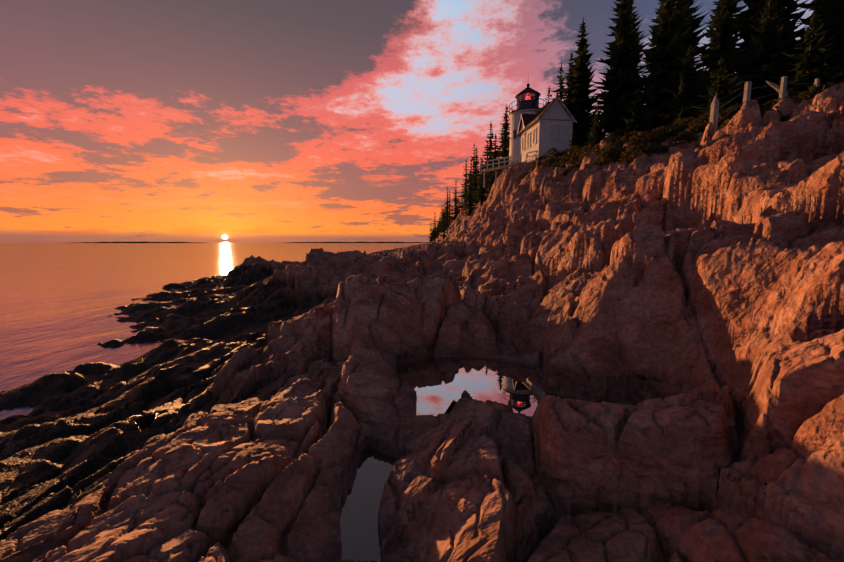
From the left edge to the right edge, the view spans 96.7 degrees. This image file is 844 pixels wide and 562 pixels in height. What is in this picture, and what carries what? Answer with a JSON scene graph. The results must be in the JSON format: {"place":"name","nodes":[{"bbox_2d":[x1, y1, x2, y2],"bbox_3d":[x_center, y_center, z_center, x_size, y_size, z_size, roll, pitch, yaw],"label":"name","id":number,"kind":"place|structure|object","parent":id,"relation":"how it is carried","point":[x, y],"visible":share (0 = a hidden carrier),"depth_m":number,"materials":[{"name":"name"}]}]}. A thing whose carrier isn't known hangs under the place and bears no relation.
{"place":"outdoors","nodes":[
{"label":"outdoors","id":0,"kind":"place"},
{"bbox_2d":[0,243,425,419],"bbox_3d":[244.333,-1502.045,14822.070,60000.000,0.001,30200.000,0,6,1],"label":"sea","id":1,"kind":"structure","parent":0,"point":[59,302],"depth_m":29.69,"materials":[{"name":"liquid"}]},
{"bbox_2d":[80,241,429,242],"bbox_3d":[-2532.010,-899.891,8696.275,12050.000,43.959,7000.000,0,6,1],"label":"islands","id":2,"kind":"object","parent":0,"point":[287,242],"visible":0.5,"depth_m":9052.77,"materials":[{"name":"grey"}]},
{"bbox_2d":[0,0,812,242],"label":"sky","id":3,"kind":"structure","parent":0,"point":[203,121],"materials":[{"name":"orange"}]},
{"bbox_2d":[0,83,843,561],"bbox_3d":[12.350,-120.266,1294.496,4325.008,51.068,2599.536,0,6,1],"label":"terrain","id":4,"kind":"structure","parent":0,"point":[670,323],"depth_m":3.60,"materials":[{"name":"brown stone"}]},
{"bbox_2d":[340,449,398,561],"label":"tide pool","id":5,"kind":"structure","parent":4,"relation":"on","point":[361,497],"depth_m":2.56,"materials":[{"name":"liquid"}]},
{"bbox_2d":[463,226,469,233],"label":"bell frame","id":6,"kind":"object","parent":4,"relation":"on","point":[466,228],"visible":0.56,"depth_m":41.71,"materials":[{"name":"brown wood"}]},
{"bbox_2d":[397,356,575,416],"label":"tide pool","id":7,"kind":"structure","parent":4,"relation":"on","point":[439,385],"depth_m":4.62,"materials":[{"name":"liquid"}]},
{"bbox_2d":[481,73,576,187],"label":"lighthouse","id":8,"kind":"object","parent":4,"relation":"on","point":[536,131],"visible":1,"depth_m":41.62,"materials":[{"name":"white brick"}]},
{"bbox_2d":[427,0,843,242],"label":"conifers","id":9,"kind":"object","parent":4,"relation":"on","point":[673,85],"visible":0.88,"depth_m":32.16,"materials":[{"name":"green plant"}]},
{"bbox_2d":[463,79,843,208],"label":"shrubs","id":10,"kind":"object","parent":4,"relation":"on","point":[685,129],"visible":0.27,"depth_m":16.51,"materials":[{"name":"green plant"}]},
{"bbox_2d":[709,76,819,133],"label":"fence posts","id":11,"kind":"object","parent":4,"relation":"on","point":[781,90],"visible":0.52,"depth_m":13.06,"materials":[{"name":"brown wood"}]}
]}

